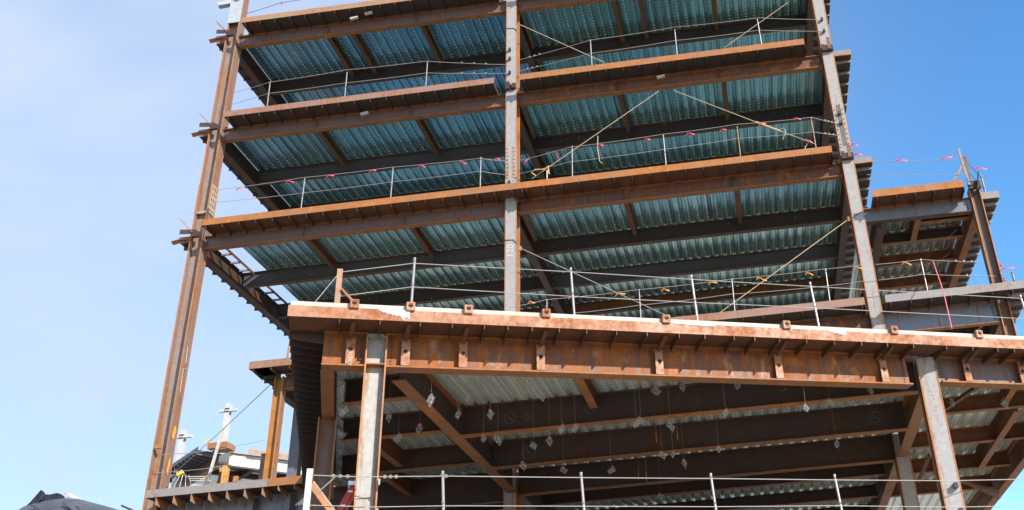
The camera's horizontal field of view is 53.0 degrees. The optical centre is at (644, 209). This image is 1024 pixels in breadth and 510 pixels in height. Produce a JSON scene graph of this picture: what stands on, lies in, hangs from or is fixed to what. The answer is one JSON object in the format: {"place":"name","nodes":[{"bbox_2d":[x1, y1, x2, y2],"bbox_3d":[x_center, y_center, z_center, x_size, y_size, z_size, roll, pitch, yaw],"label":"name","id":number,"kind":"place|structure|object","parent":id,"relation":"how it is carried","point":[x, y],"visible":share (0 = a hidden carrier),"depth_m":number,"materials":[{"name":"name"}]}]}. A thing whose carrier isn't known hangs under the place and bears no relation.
{"place":"outdoors","nodes":[
{"label":"outdoors","id":0,"kind":"place"},
{"bbox_2d":[142,0,248,509],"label":"steel column","id":1,"kind":"structure","parent":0,"point":[166,433],"depth_m":31.82,"materials":[{"name":"brown metal"}]},
{"bbox_2d":[161,490,304,509],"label":"edge girder","id":2,"kind":"object","parent":1,"relation":"attached to","point":[293,500],"visible":0.56,"depth_m":27.82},
{"bbox_2d":[145,476,276,509],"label":"deck edge plate","id":3,"kind":"object","parent":2,"relation":"on","point":[249,490],"visible":1,"depth_m":27.48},
{"bbox_2d":[267,475,304,496],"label":"deck edge plate","id":4,"kind":"object","parent":2,"relation":"on","point":[284,485],"visible":0.88,"depth_m":27.27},
{"bbox_2d":[203,201,504,251],"bbox_3d":[-9.071,0.524,31.720,9.735,0.460,0.200,-6,-29,5],"label":"edge girder","id":5,"kind":"object","parent":1,"relation":"attached to","point":[442,216],"visible":0.98,"depth_m":31.69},
{"bbox_2d":[305,239,336,268],"bbox_3d":[-10.609,1.285,33.101,0.150,0.260,2.530,-6,-29,5],"label":"cross joist","id":6,"kind":"object","parent":5,"relation":"attached to","point":[320,250],"visible":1,"depth_m":33.28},
{"bbox_2d":[201,182,526,237],"bbox_3d":[-8.705,0.031,31.453,10.173,0.350,0.655,-6,-29,5],"label":"deck edge plate","id":7,"kind":"object","parent":5,"relation":"on","point":[279,219],"visible":1,"depth_m":31.34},
{"bbox_2d":[221,94,505,143],"bbox_3d":[-9.319,-3.025,33.696,9.735,0.460,0.200,-6,-29,5],"label":"edge girder","id":8,"kind":"object","parent":1,"relation":"attached to","point":[372,117],"visible":0.97,"depth_m":33.67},
{"bbox_2d":[317,131,346,166],"bbox_3d":[-10.856,-2.264,35.077,0.150,0.260,2.530,-6,-29,5],"label":"cross joist","id":9,"kind":"object","parent":8,"relation":"attached to","point":[332,146],"visible":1,"depth_m":35.20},
{"bbox_2d":[224,78,498,129],"bbox_3d":[-9.339,-3.474,33.460,9.133,0.350,0.655,-6,-29,5],"label":"deck edge plate","id":10,"kind":"object","parent":8,"relation":"on","point":[375,101],"visible":1,"depth_m":33.35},
{"bbox_2d":[238,1,505,48],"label":"edge girder","id":11,"kind":"object","parent":1,"relation":"attached to","point":[454,14],"visible":0.98,"depth_m":35.59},
{"bbox_2d":[327,37,354,76],"bbox_3d":[-11.098,-5.726,37.004,0.150,0.260,2.530,-6,-29,5],"label":"cross joist","id":12,"kind":"object","parent":11,"relation":"attached to","point":[339,51],"visible":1,"depth_m":37.08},
{"bbox_2d":[241,0,499,36],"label":"deck edge plate","id":13,"kind":"object","parent":11,"relation":"on","point":[296,19],"visible":1,"depth_m":35.36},
{"bbox_2d":[217,466,229,483],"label":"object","id":14,"kind":"structure","parent":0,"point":[223,476],"depth_m":62.60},
{"bbox_2d":[179,453,221,486],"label":"edge girder","id":15,"kind":"object","parent":14,"relation":"on","point":[202,471],"visible":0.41,"depth_m":64.97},
{"bbox_2d":[169,446,213,482],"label":"deck edge plate","id":16,"kind":"object","parent":15,"relation":"on","point":[197,459],"visible":0.59,"depth_m":63.92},
{"bbox_2d":[170,429,192,487],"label":"column stub","id":17,"kind":"object","parent":16,"relation":"attached to","point":[182,436],"depth_m":66.04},
{"bbox_2d":[228,452,301,474],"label":"edge girder","id":18,"kind":"object","parent":14,"relation":"on","point":[237,458],"visible":0.45,"depth_m":63.77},
{"bbox_2d":[193,452,284,484],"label":"metal deck","id":19,"kind":"structure","parent":18,"relation":"on","point":[223,459],"depth_m":66.78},
{"bbox_2d":[0,0,1023,509],"label":"sky","id":20,"kind":"structure","parent":0,"point":[102,101],"materials":[{"name":"blue"}]},
{"bbox_3d":[-0.993,10.075,25.232,24.400,0.250,21.912,-6,-29,4],"label":"concrete slab","id":21,"kind":"object","parent":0,"visible":0},
{"bbox_2d":[303,469,334,509],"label":"angle post","id":22,"kind":"object","parent":21,"relation":"on","point":[315,489],"visible":1,"depth_m":16.69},
{"bbox_2d":[306,505,1023,507],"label":"guard cable","id":23,"kind":"object","parent":22,"relation":"attached to","point":[653,506],"visible":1,"depth_m":18.04,"materials":[{"name":"metal"}]},
{"bbox_2d":[441,471,444,509],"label":"guard post","id":24,"kind":"object","parent":21,"relation":"on","point":[443,493],"visible":1,"depth_m":17.22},
{"bbox_2d":[311,474,1023,480],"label":"guard cable","id":25,"kind":"object","parent":24,"relation":"attached to","point":[383,476],"visible":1,"depth_m":18.12,"materials":[{"name":"metal"}]},
{"bbox_3d":[-7.779,10.362,32.416,9.765,0.360,0.200,-6,-29,4],"label":"floor beam","id":26,"kind":"object","parent":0,"visible":0},
{"bbox_3d":[-10.309,10.427,32.659,4.700,0.060,10.940,-6,-29,4],"label":"metal deck","id":27,"kind":"object","parent":26,"relation":"on","visible":0},
{"bbox_2d":[263,376,285,483],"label":"steel column","id":28,"kind":"structure","parent":27,"relation":"on","point":[274,434],"depth_m":28.76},
{"bbox_2d":[286,409,300,476],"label":"steel column","id":29,"kind":"structure","parent":27,"relation":"on","point":[294,465],"depth_m":30.34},
{"bbox_3d":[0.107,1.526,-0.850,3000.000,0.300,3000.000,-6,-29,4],"label":"ground","id":30,"kind":"structure","parent":0,"visible":0},
{"bbox_2d":[19,490,117,509],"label":"tarp covered stack","id":31,"kind":"object","parent":30,"relation":"on","point":[41,500],"visible":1,"depth_m":14.33,"materials":[{"name":"plastic"}]},
{"bbox_2d":[310,417,336,509],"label":"steel column","id":32,"kind":"structure","parent":30,"relation":"on","point":[325,447],"depth_m":20.26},
{"bbox_2d":[320,369,336,498],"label":"floor girder","id":33,"kind":"object","parent":32,"relation":"on","point":[328,395],"visible":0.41,"depth_m":19.89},
{"bbox_2d":[287,317,323,481],"bbox_3d":[-7.339,4.532,22.387,0.640,0.410,10.986,4,-30,-15],"label":"deck","id":34,"kind":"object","parent":33,"relation":"on","point":[306,349],"visible":0.61,"depth_m":20.58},
{"bbox_2d":[353,333,387,509],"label":"steel column","id":35,"kind":"structure","parent":30,"relation":"on","point":[368,455],"depth_m":17.83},
{"bbox_2d":[321,322,366,371],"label":"edge girder","id":36,"kind":"object","parent":35,"relation":"attached to","point":[346,351],"visible":1,"depth_m":18.33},
{"bbox_2d":[386,324,912,388],"bbox_3d":[0.459,2.892,19.721,10.612,0.652,0.781,4,-30,-15],"label":"edge girder","id":37,"kind":"object","parent":35,"relation":"attached to","point":[464,354],"visible":1,"depth_m":19.73,"materials":[{"name":"metal"}]},
{"bbox_2d":[574,379,597,407],"bbox_3d":[-1.283,3.469,20.870,0.170,0.340,2.930,-6,-29,5],"label":"cross joist","id":38,"kind":"object","parent":37,"relation":"attached to","point":[587,389],"visible":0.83,"depth_m":21.43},
{"bbox_2d":[287,299,1023,364],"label":"deck edge plate","id":39,"kind":"object","parent":37,"relation":"on","point":[339,319],"visible":1,"depth_m":19.49,"materials":[{"name":"metal"}]},
{"bbox_2d":[291,301,1023,357],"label":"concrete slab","id":40,"kind":"structure","parent":39,"relation":"on","point":[305,303],"depth_m":19.51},
{"bbox_2d":[569,267,574,314],"bbox_3d":[-1.392,1.635,19.669,0.097,1.141,0.067,-6,-29,5],"label":"guard post","id":41,"kind":"object","parent":40,"relation":"on","point":[572,289],"visible":0.89,"depth_m":19.70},
{"bbox_2d":[338,287,1023,318],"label":"guard cable","id":42,"kind":"object","parent":41,"relation":"attached to","point":[674,301],"visible":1,"depth_m":20.15,"materials":[{"name":"metal"}]},
{"bbox_2d":[690,275,698,320],"bbox_3d":[1.009,1.819,20.300,0.097,1.141,0.068,-6,-29,5],"label":"guard post","id":43,"kind":"object","parent":40,"relation":"on","point":[694,297],"visible":0.89,"depth_m":20.32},
{"bbox_2d":[342,263,1021,298],"bbox_3d":[1.381,1.556,20.566,14.497,0.303,0.020,4,-30,-15],"label":"guard cable","id":44,"kind":"object","parent":43,"relation":"attached to","point":[672,278],"visible":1,"depth_m":20.38,"materials":[{"name":"metal"}]},
{"bbox_2d":[432,356,918,509],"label":"metal deck","id":45,"kind":"structure","parent":37,"relation":"on","point":[478,389],"depth_m":24.21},
{"bbox_2d":[518,434,895,496],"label":"floor beam","id":46,"kind":"structure","parent":45,"relation":"attached to","point":[824,454],"depth_m":26.77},
{"bbox_2d":[503,0,519,509],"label":"steel column","id":47,"kind":"structure","parent":30,"relation":"on","point":[511,501],"depth_m":31.81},
{"bbox_2d":[243,217,552,310],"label":"metal deck","id":48,"kind":"structure","parent":47,"relation":"on","point":[389,243],"depth_m":34.16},
{"bbox_2d":[330,473,502,509],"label":"floor beam","id":49,"kind":"structure","parent":47,"relation":"attached to","point":[465,491],"depth_m":27.33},
{"bbox_2d":[379,472,437,509],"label":"cross joist","id":50,"kind":"object","parent":49,"relation":"attached to","point":[401,484],"visible":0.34,"depth_m":26.79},
{"bbox_2d":[334,333,525,509],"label":"metal deck","id":51,"kind":"structure","parent":47,"relation":"attached to","point":[411,442],"depth_m":24.46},
{"bbox_2d":[392,373,516,492],"bbox_3d":[-4.063,5.046,23.026,0.260,0.660,9.000,-6,-29,5],"label":"floor girder","id":52,"kind":"object","parent":47,"relation":"attached to","point":[442,409],"visible":0.62,"depth_m":21.82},
{"bbox_2d":[342,374,409,405],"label":"floor beam","id":53,"kind":"structure","parent":52,"relation":"attached to","point":[354,390],"depth_m":20.47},
{"bbox_2d":[340,411,444,442],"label":"floor beam","id":54,"kind":"structure","parent":52,"relation":"attached to","point":[406,423],"depth_m":22.55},
{"bbox_2d":[380,439,403,466],"bbox_3d":[-6.166,5.511,23.844,0.160,0.420,2.510,-6,-29,5],"label":"cross joist","id":55,"kind":"object","parent":54,"relation":"attached to","point":[390,451],"visible":0.57,"depth_m":24.34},
{"bbox_2d":[341,445,477,477],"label":"floor beam","id":56,"kind":"structure","parent":52,"relation":"attached to","point":[437,457],"depth_m":24.97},
{"bbox_2d":[461,361,918,437],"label":"floor beam","id":57,"kind":"structure","parent":52,"relation":"attached to","point":[614,407],"depth_m":22.06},
{"bbox_2d":[493,401,906,469],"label":"floor beam","id":58,"kind":"structure","parent":52,"relation":"attached to","point":[869,419],"depth_m":24.38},
{"bbox_2d":[520,13,540,72],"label":"floor girder","id":59,"kind":"object","parent":47,"relation":"attached to","point":[526,44],"visible":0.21,"depth_m":36.96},
{"bbox_2d":[533,13,806,61],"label":"floor beam","id":60,"kind":"structure","parent":59,"relation":"on","point":[782,23],"depth_m":37.18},
{"bbox_2d":[520,107,549,179],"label":"floor girder","id":61,"kind":"object","parent":47,"relation":"attached to","point":[527,135],"visible":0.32,"depth_m":35.43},
{"bbox_2d":[257,139,527,185],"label":"floor beam","id":62,"kind":"structure","parent":61,"relation":"on","point":[448,155],"depth_m":36.08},
{"bbox_2d":[224,93,537,206],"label":"metal deck","id":63,"kind":"structure","parent":62,"relation":"on","point":[476,128],"depth_m":35.96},
{"bbox_2d":[290,178,538,208],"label":"floor beam","id":64,"kind":"structure","parent":61,"relation":"on","point":[405,194],"depth_m":38.53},
{"bbox_2d":[534,103,822,152],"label":"floor beam","id":65,"kind":"structure","parent":61,"relation":"on","point":[610,136],"depth_m":35.26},
{"bbox_2d":[550,145,818,178],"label":"floor beam","id":66,"kind":"structure","parent":61,"relation":"on","point":[685,161],"depth_m":37.69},
{"bbox_2d":[520,495,554,509],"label":"floor girder","id":67,"kind":"object","parent":47,"relation":"attached to","point":[527,501],"visible":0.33,"depth_m":29.00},
{"bbox_2d":[541,463,884,505],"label":"floor beam","id":68,"kind":"structure","parent":67,"relation":"attached to","point":[703,486],"depth_m":29.24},
{"bbox_2d":[598,484,877,509],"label":"floor beam","id":69,"kind":"structure","parent":67,"relation":"attached to","point":[822,495],"depth_m":31.46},
{"bbox_2d":[520,215,566,313],"bbox_3d":[-3.379,2.598,36.034,0.265,0.580,10.470,-6,-29,5],"label":"floor girder","id":70,"kind":"object","parent":47,"relation":"attached to","point":[527,239],"visible":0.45,"depth_m":34.70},
{"bbox_2d":[535,206,840,255],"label":"floor beam","id":71,"kind":"structure","parent":70,"relation":"on","point":[696,230],"depth_m":33.27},
{"bbox_2d":[552,243,837,289],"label":"floor beam","id":72,"kind":"structure","parent":70,"relation":"on","point":[731,262],"depth_m":35.62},
{"bbox_2d":[567,276,833,314],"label":"floor beam","id":73,"kind":"structure","parent":70,"relation":"attached to","point":[611,305],"depth_m":38.03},
{"bbox_2d":[249,297,865,380],"bbox_3d":[-2.605,3.678,28.595,17.503,0.350,0.655,-6,-29,5],"label":"deck edge plate","id":74,"kind":"object","parent":47,"relation":"attached to","point":[765,315],"visible":0.28,"depth_m":27.96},
{"bbox_2d":[517,0,804,70],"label":"metal deck","id":75,"kind":"structure","parent":47,"relation":"on","point":[578,23],"depth_m":36.80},
{"bbox_2d":[518,0,614,12],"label":"edge girder","id":76,"kind":"object","parent":75,"relation":"attached to","point":[529,5],"visible":1,"depth_m":35.05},
{"bbox_2d":[517,54,822,175],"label":"metal deck","id":77,"kind":"structure","parent":47,"relation":"on","point":[744,95],"depth_m":35.13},
{"bbox_2d":[518,55,822,106],"bbox_3d":[0.787,-4.176,32.896,9.930,0.460,0.200,-6,-29,5],"label":"edge girder","id":78,"kind":"object","parent":77,"relation":"attached to","point":[681,79],"visible":1,"depth_m":32.87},
{"bbox_2d":[520,39,805,92],"bbox_3d":[0.561,-4.602,32.675,9.183,0.350,0.655,-6,-29,5],"label":"deck edge plate","id":79,"kind":"object","parent":78,"relation":"on","point":[691,62],"visible":1,"depth_m":32.57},
{"bbox_2d":[517,161,841,318],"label":"metal deck","id":80,"kind":"structure","parent":47,"relation":"on","point":[722,205],"depth_m":34.86,"materials":[{"name":"metal"}]},
{"bbox_2d":[518,162,842,215],"bbox_3d":[1.035,-0.627,30.920,9.930,0.460,0.200,-6,-29,5],"label":"edge girder","id":81,"kind":"object","parent":80,"relation":"attached to","point":[713,185],"visible":1,"depth_m":30.89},
{"bbox_2d":[522,146,832,200],"bbox_3d":[0.971,-1.071,30.686,9.375,0.350,0.655,-6,-29,5],"label":"deck edge plate","id":82,"kind":"object","parent":81,"relation":"on","point":[758,163],"visible":1,"depth_m":30.57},
{"bbox_2d":[810,0,919,509],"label":"steel column","id":83,"kind":"structure","parent":30,"relation":"on","point":[907,489],"depth_m":29.68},
{"bbox_2d":[804,0,813,55],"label":"floor girder","id":84,"kind":"object","parent":83,"relation":"attached to","point":[809,35],"depth_m":36.91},
{"bbox_2d":[819,72,830,164],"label":"floor girder","id":85,"kind":"object","parent":83,"relation":"attached to","point":[824,127],"visible":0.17,"depth_m":34.96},
{"bbox_2d":[829,49,850,162],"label":"deck edge plate","id":86,"kind":"object","parent":85,"relation":"on","point":[842,59],"visible":0.23,"depth_m":33.77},
{"bbox_2d":[830,179,848,300],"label":"floor girder","id":87,"kind":"object","parent":83,"relation":"attached to","point":[841,237],"visible":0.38,"depth_m":34.60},
{"bbox_2d":[841,156,872,298],"bbox_3d":[7.278,1.236,35.621,0.650,0.350,11.400,-6,-29,5],"label":"deck edge plate","id":88,"kind":"object","parent":87,"relation":"on","point":[863,166],"visible":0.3,"depth_m":32.92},
{"bbox_2d":[870,462,896,509],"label":"floor girder","id":89,"kind":"object","parent":83,"relation":"attached to","point":[885,489],"visible":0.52,"depth_m":30.08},
{"bbox_2d":[890,474,993,497],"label":"floor beam","id":90,"kind":"structure","parent":89,"relation":"attached to","point":[926,487],"depth_m":31.04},
{"bbox_2d":[886,387,1023,509],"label":"metal deck","id":91,"kind":"structure","parent":89,"relation":"on","point":[932,501],"depth_m":28.19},
{"bbox_2d":[913,357,965,509],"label":"steel column","id":92,"kind":"structure","parent":30,"relation":"on","point":[938,433],"depth_m":20.68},
{"bbox_2d":[893,364,922,456],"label":"floor girder","id":93,"kind":"object","parent":92,"relation":"attached to","point":[912,410],"visible":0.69,"depth_m":24.01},
{"bbox_2d":[935,349,1023,389],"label":"edge girder","id":94,"kind":"object","parent":92,"relation":"attached to","point":[970,371],"visible":0.99,"depth_m":21.67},
{"bbox_2d":[967,171,1017,335],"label":"steel column","id":95,"kind":"structure","parent":30,"relation":"on","point":[992,266],"depth_m":28.66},
{"bbox_2d":[863,197,973,225],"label":"edge girder","id":96,"kind":"object","parent":95,"relation":"attached to","point":[918,211],"visible":0.96,"depth_m":29.55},
{"bbox_2d":[871,180,964,209],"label":"deck edge plate","id":97,"kind":"object","parent":96,"relation":"on","point":[950,190],"visible":1,"depth_m":29.17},
{"bbox_2d":[883,300,1000,331],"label":"edge girder","id":98,"kind":"object","parent":95,"relation":"attached to","point":[913,320],"visible":0.91,"depth_m":27.93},
{"bbox_2d":[884,280,1023,315],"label":"deck edge plate","id":99,"kind":"object","parent":98,"relation":"on","point":[903,301],"visible":0.95,"depth_m":27.55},
{"bbox_2d":[941,214,975,288],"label":"floor girder","id":100,"kind":"object","parent":95,"relation":"attached to","point":[963,244],"visible":0.36,"depth_m":31.89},
{"bbox_2d":[847,197,963,315],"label":"metal deck","id":101,"kind":"structure","parent":100,"relation":"on","point":[902,271],"depth_m":33.35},
{"bbox_2d":[861,224,884,313],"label":"floor girder","id":102,"kind":"object","parent":101,"relation":"attached to","point":[877,236],"visible":0.33,"depth_m":30.94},
{"bbox_2d":[877,272,947,289],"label":"floor beam","id":103,"kind":"structure","parent":100,"relation":"attached to","point":[912,281],"depth_m":34.03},
{"bbox_2d":[878,248,955,268],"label":"floor beam","id":104,"kind":"structure","parent":100,"relation":"attached to","point":[945,255],"depth_m":32.47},
{"bbox_2d":[882,225,962,246],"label":"floor beam","id":105,"kind":"structure","parent":100,"relation":"attached to","point":[926,235],"depth_m":31.07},
{"bbox_2d":[956,191,999,286],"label":"deck edge plate","id":106,"kind":"object","parent":100,"relation":"on","point":[990,200],"visible":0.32,"depth_m":32.27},
{"bbox_2d":[966,439,1023,509],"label":"floor girder","id":107,"kind":"object","parent":95,"relation":"attached to","point":[1015,453],"visible":0.75,"depth_m":29.82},
{"bbox_2d":[911,450,1010,474],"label":"floor beam","id":108,"kind":"structure","parent":107,"relation":"attached to","point":[971,460],"depth_m":28.67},
{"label":"floor girder","id":109,"kind":"object","parent":95,"relation":"attached to","visible":0},
{"bbox_2d":[910,422,1023,449],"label":"floor beam","id":110,"kind":"structure","parent":109,"relation":"attached to","point":[973,435],"depth_m":26.30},
{"bbox_2d":[974,408,1021,468],"bbox_3d":[9.102,5.807,26.259,0.170,0.450,5.300,-6,-29,5],"label":"cross joist","id":111,"kind":"object","parent":110,"relation":"attached to","point":[1003,422],"visible":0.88,"depth_m":25.91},
{"bbox_2d":[943,390,1023,414],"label":"floor beam","id":112,"kind":"structure","parent":109,"relation":"attached to","point":[985,402],"depth_m":23.92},
{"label":"steel column","id":113,"kind":"object","parent":30,"relation":"on","visible":0},
{"bbox_2d":[206,250,288,335],"bbox_3d":[-13.416,3.741,36.829,0.240,0.580,10.470,-6,-29,5],"label":"floor girder","id":114,"kind":"object","parent":113,"relation":"attached to","point":[224,269],"visible":0.48,"depth_m":34.61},
{"bbox_2d":[180,236,288,336],"bbox_3d":[-13.537,3.671,37.313,1.300,0.420,11.265,-6,-29,5],"label":"deck edge plate","id":115,"kind":"object","parent":114,"relation":"on","point":[185,245],"visible":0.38,"depth_m":34.59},
{"bbox_2d":[242,242,527,288],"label":"floor beam","id":116,"kind":"structure","parent":114,"relation":"attached to","point":[320,272],"depth_m":34.11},
{"bbox_2d":[277,276,544,318],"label":"floor beam","id":117,"kind":"structure","parent":114,"relation":"attached to","point":[431,295],"depth_m":36.36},
{"bbox_2d":[224,143,290,210],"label":"floor girder","id":118,"kind":"object","parent":113,"relation":"attached to","point":[238,161],"visible":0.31,"depth_m":36.18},
{"bbox_2d":[199,133,272,211],"bbox_3d":[-14.094,0.126,39.330,0.680,0.350,11.265,-6,-29,5],"label":"deck edge plate","id":119,"kind":"object","parent":118,"relation":"on","point":[204,137],"visible":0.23,"depth_m":36.80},
{"bbox_2d":[239,49,286,104],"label":"floor girder","id":120,"kind":"object","parent":113,"relation":"attached to","point":[252,69],"visible":0.19,"depth_m":37.60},
{"bbox_2d":[216,40,270,105],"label":"deck edge plate","id":121,"kind":"object","parent":120,"relation":"on","point":[246,77],"visible":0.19,"depth_m":38.36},
{"bbox_2d":[270,49,526,95],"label":"floor beam","id":122,"kind":"structure","parent":120,"relation":"attached to","point":[362,76],"depth_m":38.01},
{"bbox_2d":[240,0,530,102],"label":"metal deck","id":123,"kind":"structure","parent":122,"relation":"on","point":[410,45],"depth_m":37.44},
{"bbox_3d":[2.019,6.155,33.595,10.160,0.060,11.540,-6,-29,4],"label":"metal deck","id":124,"kind":"object","parent":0,"visible":0},
{"bbox_2d":[771,313,870,328],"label":"edge girder","id":125,"kind":"object","parent":124,"relation":"attached to","point":[853,321],"visible":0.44,"depth_m":28.23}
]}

